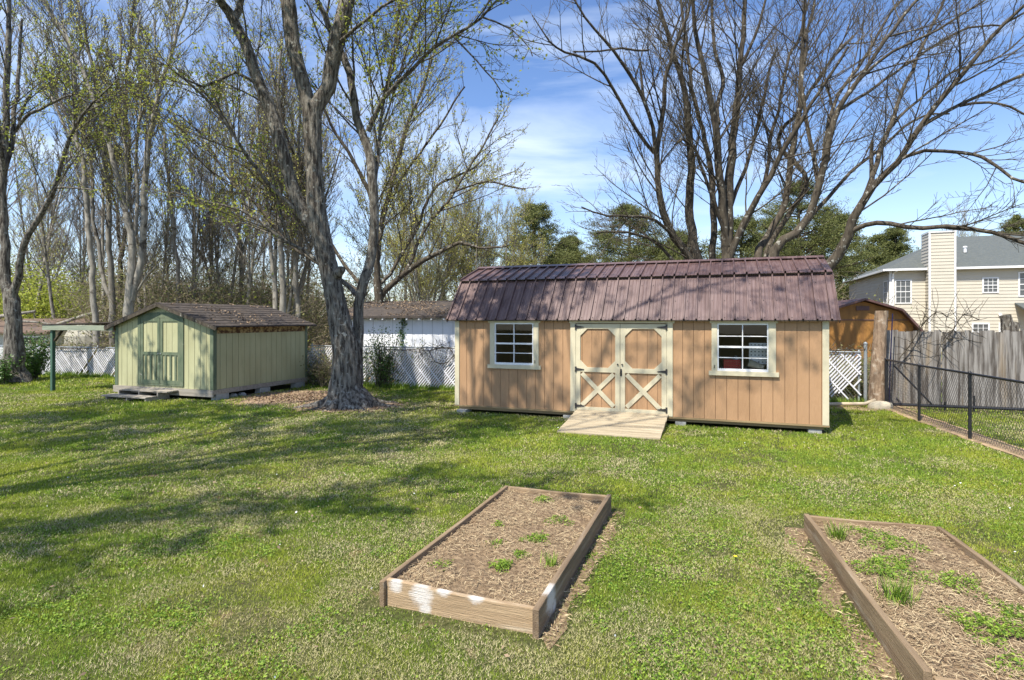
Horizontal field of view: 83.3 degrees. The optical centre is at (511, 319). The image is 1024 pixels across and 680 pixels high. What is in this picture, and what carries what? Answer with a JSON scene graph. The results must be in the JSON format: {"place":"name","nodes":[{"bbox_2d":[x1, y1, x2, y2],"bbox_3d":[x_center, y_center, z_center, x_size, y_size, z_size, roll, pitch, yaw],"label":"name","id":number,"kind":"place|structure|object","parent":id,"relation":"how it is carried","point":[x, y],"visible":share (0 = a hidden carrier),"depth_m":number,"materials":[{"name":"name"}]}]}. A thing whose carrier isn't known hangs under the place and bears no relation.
{"place":"outdoors","nodes":[
{"label":"outdoors","id":0,"kind":"place"},
{"bbox_2d":[0,326,1023,679],"bbox_3d":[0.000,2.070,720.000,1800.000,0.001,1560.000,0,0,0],"label":"ground","id":1,"kind":"structure","parent":0,"point":[366,602],"depth_m":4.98,"materials":[{"name":"green plant"}]},
{"bbox_2d":[0,351,29,384],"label":"bush","id":2,"kind":"object","parent":1,"relation":"on","point":[4,370],"visible":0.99,"depth_m":18.20,"materials":[{"name":"green plant"}]},
{"bbox_2d":[0,4,56,211],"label":"woodland tree","id":3,"kind":"object","parent":1,"relation":"on","point":[23,87],"visible":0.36,"depth_m":33.86,"materials":[{"name":"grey plant"}]},
{"bbox_2d":[0,320,61,379],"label":"bush","id":4,"kind":"object","parent":1,"relation":"on","point":[36,362],"visible":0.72,"depth_m":19.59,"materials":[{"name":"green plant"}]},
{"bbox_2d":[0,101,74,318],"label":"woodland tree","id":5,"kind":"object","parent":1,"relation":"on","point":[44,253],"visible":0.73,"depth_m":30.02,"materials":[{"name":"grey plant"}]},
{"bbox_2d":[9,111,81,318],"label":"woodland tree","id":6,"kind":"object","parent":1,"relation":"on","point":[52,210],"visible":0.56,"depth_m":33.48,"materials":[{"name":"grey plant"}]},
{"bbox_2d":[0,98,95,300],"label":"woodland tree","id":7,"kind":"object","parent":1,"relation":"on","point":[28,210],"visible":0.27,"depth_m":39.27,"materials":[{"name":"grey plant"}]},
{"bbox_2d":[0,252,105,330],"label":"sapling","id":8,"kind":"object","parent":1,"relation":"on","point":[36,305],"visible":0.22,"depth_m":32.02,"materials":[{"name":"green plant"}]},
{"bbox_2d":[0,319,107,352],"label":"house","id":9,"kind":"structure","parent":1,"relation":"on","point":[28,327],"depth_m":27.32,"materials":[{"name":"brown"}]},
{"bbox_2d":[0,256,107,318],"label":"sapling","id":10,"kind":"object","parent":1,"relation":"on","point":[53,282],"visible":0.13,"depth_m":32.50,"materials":[{"name":"green plant"}]},
{"bbox_2d":[1,332,114,374],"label":"fence brush","id":11,"kind":"object","parent":1,"relation":"on","point":[79,356],"depth_m":22.27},
{"bbox_2d":[10,0,135,349],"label":"slender tree","id":12,"kind":"object","parent":1,"relation":"on","point":[109,288],"visible":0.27,"depth_m":24.98,"materials":[{"name":"grey plant"}]},
{"bbox_2d":[40,322,114,390],"bbox_3d":[-11.831,1.073,17.056,2.870,1.995,2.140,0,0,20],"label":"lean to","id":13,"kind":"object","parent":1,"relation":"on","point":[94,326],"visible":0.63,"depth_m":16.46,"materials":[{"name":"wood"}]},
{"bbox_2d":[50,117,120,300],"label":"woodland tree","id":14,"kind":"object","parent":1,"relation":"on","point":[80,254],"visible":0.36,"depth_m":35.15,"materials":[{"name":"grey plant"}]},
{"bbox_2d":[63,155,111,310],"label":"woodland tree","id":15,"kind":"object","parent":1,"relation":"on","point":[83,241],"visible":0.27,"depth_m":36.09,"materials":[{"name":"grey plant"}]},
{"bbox_2d":[64,330,110,351],"bbox_3d":[-19.600,1.120,27.000,2.200,1.900,2.200,0,0,0],"label":"storage tank","id":16,"kind":"object","parent":1,"relation":"on","point":[81,336],"visible":0.16,"depth_m":26.02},
{"bbox_2d":[0,0,196,381],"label":"yard tree","id":17,"kind":"object","parent":1,"relation":"on","point":[13,342],"visible":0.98,"depth_m":18.60,"materials":[{"name":"grey plant"}]},
{"bbox_2d":[72,49,140,320],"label":"woodland tree","id":18,"kind":"object","parent":1,"relation":"on","point":[102,219],"visible":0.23,"depth_m":28.50,"materials":[{"name":"grey plant"}]},
{"bbox_2d":[20,0,217,316],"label":"slender tree","id":19,"kind":"object","parent":1,"relation":"on","point":[133,285],"visible":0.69,"depth_m":22.43,"materials":[{"name":"grey plant"}]},
{"bbox_2d":[72,0,176,311],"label":"slender tree","id":20,"kind":"object","parent":1,"relation":"on","point":[120,256],"visible":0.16,"depth_m":28.96,"materials":[{"name":"grey plant"}]},
{"bbox_2d":[96,117,176,309],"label":"woodland tree","id":21,"kind":"object","parent":1,"relation":"on","point":[132,199],"visible":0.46,"depth_m":27.24,"materials":[{"name":"grey plant"}]},
{"bbox_2d":[101,387,177,401],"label":"wooden steps","id":22,"kind":"structure","parent":1,"relation":"on","point":[145,393],"depth_m":14.79,"materials":[{"name":"grey wood"}]},
{"bbox_2d":[104,106,189,300],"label":"woodland tree","id":23,"kind":"object","parent":1,"relation":"on","point":[165,264],"visible":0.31,"depth_m":28.64,"materials":[{"name":"grey plant"}]},
{"bbox_2d":[0,345,310,382],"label":"slatted fence","id":24,"kind":"object","parent":1,"relation":"on","point":[112,350],"visible":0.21,"depth_m":20.65,"materials":[{"name":"metal"}]},
{"bbox_2d":[29,237,346,360],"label":"undergrowth","id":25,"kind":"object","parent":1,"relation":"on","point":[263,286],"depth_m":27.37,"materials":[{"name":"green plant"}]},
{"bbox_2d":[5,0,104,346],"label":"slender tree","id":26,"kind":"object","parent":25,"relation":"on","point":[92,287],"visible":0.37,"depth_m":23.94,"materials":[{"name":"grey plant"}]},
{"bbox_2d":[119,0,205,302],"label":"slender tree","id":27,"kind":"object","parent":25,"relation":"on","point":[168,184],"visible":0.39,"depth_m":26.95,"materials":[{"name":"grey plant"}]},
{"bbox_2d":[196,5,270,302],"bbox_3d":[-15.027,-7.983,31.220,3.932,19.020,3.990,0,0,-23],"label":"slender tree","id":28,"kind":"object","parent":25,"relation":"on","point":[244,139],"visible":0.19,"depth_m":30.95,"materials":[{"name":"grey plant"}]},
{"bbox_2d":[165,118,219,302],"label":"woodland tree","id":29,"kind":"object","parent":1,"relation":"on","point":[194,240],"visible":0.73,"depth_m":27.55,"materials":[{"name":"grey plant"}]},
{"bbox_2d":[161,90,232,297],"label":"woodland tree","id":30,"kind":"object","parent":1,"relation":"on","point":[198,227],"visible":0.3,"depth_m":29.02,"materials":[{"name":"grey plant"}]},
{"bbox_2d":[1,214,393,348],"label":"thicket","id":31,"kind":"object","parent":1,"relation":"on","point":[312,281],"depth_m":43.39,"materials":[{"name":"plant"}]},
{"bbox_2d":[104,302,316,396],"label":"storage shed","id":32,"kind":"structure","parent":1,"relation":"on","point":[189,351],"depth_m":15.32,"materials":[{"name":"green wood"}]},
{"bbox_2d":[141,318,159,383],"bbox_3d":[-9.576,0.832,15.250,0.687,1.725,0.056,0,0,19],"label":"door","id":33,"kind":"structure","parent":32,"relation":"in","point":[150,327],"depth_m":15.25,"materials":[{"name":"green"}]},
{"bbox_2d":[160,318,179,384],"bbox_3d":[-8.902,0.832,14.993,0.697,1.725,0.056,0,0,20],"label":"door","id":34,"kind":"structure","parent":32,"relation":"in","point":[169,327],"depth_m":15.01,"materials":[{"name":"green"}]},
{"bbox_2d":[184,160,236,302],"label":"woodland tree","id":35,"kind":"object","parent":1,"relation":"on","point":[223,267],"visible":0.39,"depth_m":30.17,"materials":[{"name":"grey plant"}]},
{"bbox_2d":[172,77,274,303],"bbox_3d":[-15.056,-5.502,29.993,5.514,15.166,3.490,0,0,-20],"label":"woodland tree","id":36,"kind":"object","parent":1,"relation":"on","point":[217,247],"visible":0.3,"depth_m":29.61,"materials":[{"name":"grey plant"}]},
{"bbox_2d":[209,53,289,303],"bbox_3d":[-12.322,-5.226,27.458,3.675,14.604,4.040,0,0,-31],"label":"woodland tree","id":37,"kind":"object","parent":1,"relation":"on","point":[249,271],"visible":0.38,"depth_m":27.22,"materials":[{"name":"grey plant"}]},
{"bbox_2d":[224,0,314,312],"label":"slender tree","id":38,"kind":"object","parent":1,"relation":"on","point":[282,278],"visible":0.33,"depth_m":23.44,"materials":[{"name":"grey plant"}]},
{"bbox_2d":[244,21,323,297],"bbox_3d":[-10.513,-6.111,26.232,3.232,16.372,3.008,0,0,11],"label":"woodland tree","id":39,"kind":"object","parent":1,"relation":"on","point":[274,253],"visible":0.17,"depth_m":26.01,"materials":[{"name":"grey plant"}]},
{"bbox_2d":[270,38,334,318],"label":"slender tree","id":40,"kind":"object","parent":1,"relation":"on","point":[295,280],"visible":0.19,"depth_m":25.90,"materials":[{"name":"grey plant"}]},
{"bbox_2d":[262,90,343,320],"bbox_3d":[-12.147,-6.304,33.753,4.637,16.762,4.218,0,0,-17],"label":"woodland tree","id":41,"kind":"object","parent":1,"relation":"on","point":[309,262],"visible":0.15,"depth_m":34.45,"materials":[{"name":"grey plant"}]},
{"bbox_2d":[263,30,344,298],"bbox_3d":[-12.233,-6.691,33.085,4.037,17.547,6.380,0,0,7],"label":"woodland tree","id":42,"kind":"object","parent":1,"relation":"on","point":[303,196],"visible":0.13,"depth_m":33.18,"materials":[{"name":"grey plant"}]},
{"bbox_2d":[210,388,416,417],"bbox_3d":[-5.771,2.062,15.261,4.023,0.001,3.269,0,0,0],"label":"leaf litter","id":43,"kind":"object","parent":1,"relation":"on","point":[262,402],"visible":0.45,"depth_m":14.98,"materials":[{"name":"brown plant"}]},
{"bbox_2d":[78,0,548,411],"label":"maple tree","id":44,"kind":"object","parent":1,"relation":"on","point":[347,390],"visible":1,"depth_m":13.62,"materials":[{"name":"grey plant"}]},
{"bbox_2d":[88,0,540,303],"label":"budding tree","id":45,"kind":"object","parent":1,"relation":"on","point":[393,179],"visible":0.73,"depth_m":22.85,"materials":[{"name":"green plant"}]},
{"bbox_2d":[272,100,366,315],"bbox_3d":[-8.841,-4.190,26.726,4.289,12.562,2.892,0,0,-14],"label":"woodland tree","id":46,"kind":"object","parent":1,"relation":"on","point":[305,264],"visible":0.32,"depth_m":26.35,"materials":[{"name":"grey plant"}]},
{"bbox_2d":[299,337,454,388],"bbox_3d":[-3.971,1.478,18.618,6.703,1.864,3.586,0,0,0],"label":"fence brush","id":47,"kind":"object","parent":1,"relation":"on","point":[322,378],"depth_m":17.78,"materials":[{"name":"green plant"}]},
{"bbox_2d":[310,343,454,387],"bbox_3d":[-3.219,1.420,17.282,6.654,1.300,0.099,0,0,18],"label":"slatted fence","id":48,"kind":"object","parent":1,"relation":"on","point":[404,361],"visible":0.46,"depth_m":17.14,"materials":[{"name":"metal"}]},
{"bbox_2d":[363,320,407,387],"bbox_3d":[-3.838,1.053,17.196,1.353,2.043,1.691,0,0,-38],"label":"ivy shrub","id":49,"kind":"object","parent":1,"relation":"on","point":[381,364],"visible":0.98,"depth_m":17.24,"materials":[{"name":"green plant"}]},
{"bbox_2d":[316,265,456,344],"bbox_3d":[-4.285,-0.878,42.565,23.667,5.952,21.371,0,0,0],"label":"hedgerow","id":50,"kind":"object","parent":1,"relation":"on","point":[329,341],"depth_m":36.48,"materials":[{"name":"plant"}]},
{"bbox_2d":[348,301,454,376],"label":"outbuilding","id":51,"kind":"structure","parent":1,"relation":"on","point":[427,328],"depth_m":20.25,"materials":[{"name":"metal"}]},
{"bbox_2d":[349,300,451,315],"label":"fallen leaves","id":52,"kind":"object","parent":51,"relation":"on","point":[414,306],"visible":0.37,"depth_m":21.21,"materials":[{"name":"plant"}]},
{"bbox_2d":[328,90,515,300],"bbox_3d":[-4.674,-4.569,29.060,8.646,13.312,5.825,0,0,-26],"label":"woodland tree","id":53,"kind":"object","parent":1,"relation":"on","point":[391,222],"visible":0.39,"depth_m":29.00,"materials":[{"name":"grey plant"}]},
{"bbox_2d":[382,150,478,300],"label":"woodland tree","id":54,"kind":"object","parent":1,"relation":"on","point":[425,283],"visible":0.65,"depth_m":26.72,"materials":[{"name":"grey plant"}]},
{"bbox_2d":[43,370,869,406],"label":"tall weeds","id":55,"kind":"object","parent":1,"relation":"on","point":[396,386],"visible":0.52,"depth_m":17.17,"materials":[{"name":"green plant"}]},
{"bbox_2d":[457,409,471,412],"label":"concrete block","id":56,"kind":"structure","parent":1,"relation":"on","point":[464,410],"depth_m":12.73,"materials":[{"name":"grey concrete"}]},
{"bbox_2d":[446,255,840,429],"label":"garden shed","id":57,"kind":"structure","parent":56,"relation":"on","point":[662,337],"depth_m":11.61,"materials":[{"name":"beige wood"}]},
{"bbox_2d":[487,321,540,369],"bbox_3d":[0.047,0.532,12.371,1.211,1.065,0.082,0,0,20],"label":"window","id":58,"kind":"structure","parent":57,"relation":"in","point":[534,365],"depth_m":12.36,"materials":[{"name":"white plastic"}]},
{"bbox_2d":[575,324,619,411],"bbox_3d":[1.742,0.990,11.755,0.923,1.790,0.080,0,0,20],"label":"door","id":59,"kind":"structure","parent":57,"relation":"in","point":[597,368],"depth_m":11.75,"materials":[{"name":"beige wood"}]},
{"bbox_2d":[620,324,666,413],"bbox_3d":[2.610,0.990,11.426,0.919,1.790,0.100,0,0,20],"label":"door","id":60,"kind":"structure","parent":57,"relation":"in","point":[643,347],"depth_m":11.44,"materials":[{"name":"beige wood"}]},
{"bbox_2d":[709,321,778,376],"bbox_3d":[4.331,0.532,10.796,1.220,1.065,0.082,0,0,20],"label":"window","id":61,"kind":"structure","parent":57,"relation":"in","point":[771,325],"depth_m":10.76,"materials":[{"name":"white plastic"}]},
{"bbox_2d":[428,153,506,296],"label":"woodland tree","id":62,"kind":"object","parent":1,"relation":"on","point":[478,260],"visible":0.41,"depth_m":29.28,"materials":[{"name":"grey plant"}]},
{"bbox_2d":[380,485,610,639],"bbox_3d":[0.051,1.983,5.162,1.218,0.214,2.630,0,0,20],"label":"raised bed","id":63,"kind":"object","parent":1,"relation":"on","point":[464,602],"visible":0.85,"depth_m":4.50,"materials":[{"name":"wood"}]},
{"bbox_2d":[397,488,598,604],"bbox_3d":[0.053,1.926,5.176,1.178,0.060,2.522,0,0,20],"label":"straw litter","id":64,"kind":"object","parent":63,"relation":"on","point":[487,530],"visible":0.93,"depth_m":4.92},
{"bbox_2d":[0,436,1023,679],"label":"clover weeds","id":65,"kind":"object","parent":1,"relation":"on","point":[263,661],"visible":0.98,"depth_m":4.88,"materials":[{"name":"green plant"}]},
{"bbox_2d":[3,397,1023,679],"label":"fallen leaves","id":66,"kind":"object","parent":1,"relation":"on","point":[417,509],"visible":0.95,"depth_m":6.31,"materials":[{"name":"brown plant"}]},
{"bbox_2d":[489,185,554,265],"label":"woodland tree","id":67,"kind":"object","parent":1,"relation":"on","point":[521,254],"visible":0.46,"depth_m":32.86,"materials":[{"name":"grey plant"}]},
{"bbox_2d":[478,200,585,265],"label":"pine tree","id":68,"kind":"object","parent":1,"relation":"on","point":[537,215],"visible":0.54,"depth_m":41.56,"materials":[{"name":"green plant"}]},
{"bbox_2d":[547,234,597,263],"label":"pine tree","id":69,"kind":"object","parent":1,"relation":"on","point":[578,251],"visible":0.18,"depth_m":46.17,"materials":[{"name":"green plant"}]},
{"bbox_2d":[539,511,623,649],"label":"straw litter","id":70,"kind":"object","parent":1,"relation":"on","point":[566,614],"visible":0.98,"depth_m":4.42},
{"bbox_2d":[557,409,667,439],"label":"shed ramp","id":71,"kind":"structure","parent":1,"relation":"on","point":[624,424],"depth_m":10.76,"materials":[{"name":"beige wood"}]},
{"bbox_2d":[577,202,687,262],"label":"pine tree","id":72,"kind":"object","parent":1,"relation":"on","point":[613,252],"visible":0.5,"depth_m":38.99,"materials":[{"name":"green plant"}]},
{"bbox_2d":[484,0,909,262],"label":"bare maple tree","id":73,"kind":"object","parent":1,"relation":"on","point":[722,211],"visible":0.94,"depth_m":18.07,"materials":[{"name":"brown plant"}]},
{"bbox_2d":[700,215,776,258],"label":"pine tree","id":74,"kind":"object","parent":1,"relation":"on","point":[742,242],"visible":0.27,"depth_m":37.70,"materials":[{"name":"green plant"}]},
{"bbox_2d":[739,174,880,298],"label":"pine tree","id":75,"kind":"object","parent":1,"relation":"on","point":[801,243],"visible":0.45,"depth_m":32.92,"materials":[{"name":"green plant"}]},
{"bbox_2d":[803,204,869,300],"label":"pine tree","id":76,"kind":"object","parent":1,"relation":"on","point":[825,207],"visible":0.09,"depth_m":54.57,"materials":[{"name":"green plant"}]},
{"bbox_2d":[784,527,903,679],"bbox_3d":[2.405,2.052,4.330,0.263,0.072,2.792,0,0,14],"label":"straw litter","id":77,"kind":"object","parent":1,"relation":"on","point":[876,666],"visible":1,"depth_m":3.99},
{"bbox_2d":[829,350,861,400],"bbox_3d":[4.155,1.395,15.049,8.789,1.350,0.099,0,0,16],"label":"slatted fence","id":78,"kind":"object","parent":1,"relation":"on","point":[858,370],"visible":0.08,"depth_m":13.88,"materials":[{"name":"wood"}]},
{"bbox_2d":[813,213,880,299],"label":"pine tree","id":79,"kind":"object","parent":1,"relation":"on","point":[844,217],"visible":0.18,"depth_m":54.88,"materials":[{"name":"green plant"}]},
{"bbox_2d":[829,343,870,400],"bbox_3d":[9.153,1.468,15.835,2.762,1.838,4.669,0,0,31],"label":"fence brush","id":80,"kind":"object","parent":1,"relation":"on","point":[855,391],"depth_m":14.69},
{"bbox_2d":[707,0,1023,270],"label":"bare maple tree","id":81,"kind":"object","parent":1,"relation":"on","point":[773,249],"visible":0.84,"depth_m":17.03,"materials":[{"name":"brown plant"}]},
{"bbox_2d":[829,298,923,377],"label":"orange shed","id":82,"kind":"structure","parent":1,"relation":"on","point":[855,325],"depth_m":20.26,"materials":[{"name":"brown wood"}]},
{"bbox_2d":[868,311,887,400],"bbox_3d":[8.650,0.960,13.620,0.457,2.320,0.395,0,0,0],"label":"dead trunk","id":83,"kind":"object","parent":1,"relation":"on","point":[876,389],"visible":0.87,"depth_m":13.50,"materials":[{"name":"brown wood"}]},
{"bbox_2d":[861,226,918,270],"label":"pine tree","id":84,"kind":"object","parent":1,"relation":"on","point":[891,235],"visible":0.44,"depth_m":59.49,"materials":[{"name":"green plant"}]},
{"bbox_2d":[804,514,1023,679],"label":"raised bed","id":85,"kind":"object","parent":1,"relation":"on","point":[907,660],"visible":0.7,"depth_m":4.03,"materials":[{"name":"soil"}]},
{"bbox_2d":[845,553,929,586],"bbox_3d":[2.874,1.926,4.457,0.545,0.087,0.541,0,0,0],"label":"weed","id":86,"kind":"object","parent":85,"relation":"on","point":[902,567],"visible":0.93,"depth_m":4.46,"materials":[{"name":"green plant"}]},
{"bbox_2d":[856,527,932,552],"bbox_3d":[3.243,1.926,5.049,0.587,0.083,0.538,0,0,0],"label":"weed","id":87,"kind":"object","parent":85,"relation":"on","point":[873,537],"visible":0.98,"depth_m":4.96,"materials":[{"name":"green plant"}]},
{"bbox_2d":[865,564,924,608],"bbox_3d":[2.624,1.848,3.972,0.348,0.203,0.298,0,0,39],"label":"weed","id":88,"kind":"object","parent":85,"relation":"on","point":[903,596],"visible":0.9,"depth_m":3.95,"materials":[{"name":"green plant"}]},
{"bbox_2d":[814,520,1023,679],"bbox_3d":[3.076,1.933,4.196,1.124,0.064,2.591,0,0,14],"label":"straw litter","id":89,"kind":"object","parent":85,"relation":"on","point":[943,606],"visible":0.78,"depth_m":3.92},
{"bbox_2d":[913,569,989,599],"bbox_3d":[3.269,1.923,4.187,0.470,0.076,0.460,0,0,0],"label":"weed","id":90,"kind":"object","parent":85,"relation":"on","point":[949,582],"visible":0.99,"depth_m":4.23,"materials":[{"name":"green plant"}]},
{"bbox_2d":[934,604,1023,647],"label":"weed","id":91,"kind":"object","parent":85,"relation":"on","point":[980,619],"visible":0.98,"depth_m":3.61,"materials":[{"name":"green plant"}]},
{"bbox_2d":[984,647,1023,677],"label":"weed","id":92,"kind":"object","parent":85,"relation":"on","point":[1015,658],"visible":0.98,"depth_m":3.23,"materials":[{"name":"green plant"}]},
{"bbox_2d":[986,597,1023,636],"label":"weed","id":93,"kind":"object","parent":85,"relation":"on","point":[1008,614],"visible":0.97,"depth_m":3.76,"materials":[{"name":"green plant"}]},
{"bbox_2d":[886,330,1023,407],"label":"picket fence","id":94,"kind":"object","parent":1,"relation":"on","point":[997,354],"visible":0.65,"depth_m":13.36,"materials":[{"name":"grey wood"}]},
{"bbox_2d":[888,290,975,365],"bbox_3d":[9.742,0.297,13.452,1.728,2.080,0.999,0,0,0],"label":"bare vine","id":95,"kind":"object","parent":94,"relation":"attached to","point":[933,317],"visible":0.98,"depth_m":13.46,"materials":[{"name":"brown plant"}]},
{"bbox_2d":[922,291,1007,365],"bbox_3d":[10.396,0.245,13.307,1.895,1.850,0.766,0,0,0],"label":"bare vine","id":96,"kind":"object","parent":94,"relation":"attached to","point":[971,316],"visible":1,"depth_m":13.30,"materials":[{"name":"brown plant"}]},
{"bbox_2d":[886,405,1023,458],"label":"dirt strip","id":97,"kind":"object","parent":1,"relation":"on","point":[976,440],"visible":0.76,"depth_m":10.39,"materials":[{"name":"brown soil"}]},
{"bbox_2d":[884,357,1023,455],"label":"black fence","id":98,"kind":"object","parent":97,"relation":"on","point":[969,401],"visible":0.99,"depth_m":10.40,"materials":[{"name":"metal"}]},
{"bbox_2d":[893,365,1023,411],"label":"black rail","id":99,"kind":"object","parent":1,"relation":"on","point":[961,406],"visible":0.71,"depth_m":12.98,"materials":[{"name":"metal"}]},
{"bbox_2d":[997,213,1023,233],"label":"pine tree","id":100,"kind":"object","parent":1,"relation":"on","point":[1014,218],"visible":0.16,"depth_m":59.84,"materials":[{"name":"green plant"}]},
{"bbox_2d":[0,0,1023,318],"label":"sky","id":101,"kind":"structure","parent":0,"point":[566,120],"materials":[{"name":"blue"}]},
{"bbox_2d":[719,366,766,369],"bbox_3d":[4.449,1.406,11.255,2.000,0.928,0.700,0,0,20],"label":"workbench","id":102,"kind":"object","parent":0,"point":[747,367],"visible":0.07,"depth_m":11.24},
{"bbox_2d":[749,343,766,363],"bbox_3d":[4.746,0.650,10.905,0.480,0.400,0.015,0,0,20],"label":"slotted panel","id":103,"kind":"object","parent":102,"relation":"on","point":[757,352],"visible":0.57,"depth_m":10.92,"materials":[{"name":"white plastic"}]},
{"bbox_2d":[843,230,1023,351],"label":"two storey house","id":104,"kind":"structure","parent":0,"point":[945,264],"depth_m":37.01,"materials":[{"name":"beige plastic"}]},
{"bbox_2d":[895,280,911,303],"bbox_3d":[25.884,-1.820,38.118,0.960,1.580,0.059,0,0,20],"label":"window","id":105,"kind":"structure","parent":104,"relation":"in","point":[903,288],"depth_m":38.11,"materials":[{"name":"white plastic"}]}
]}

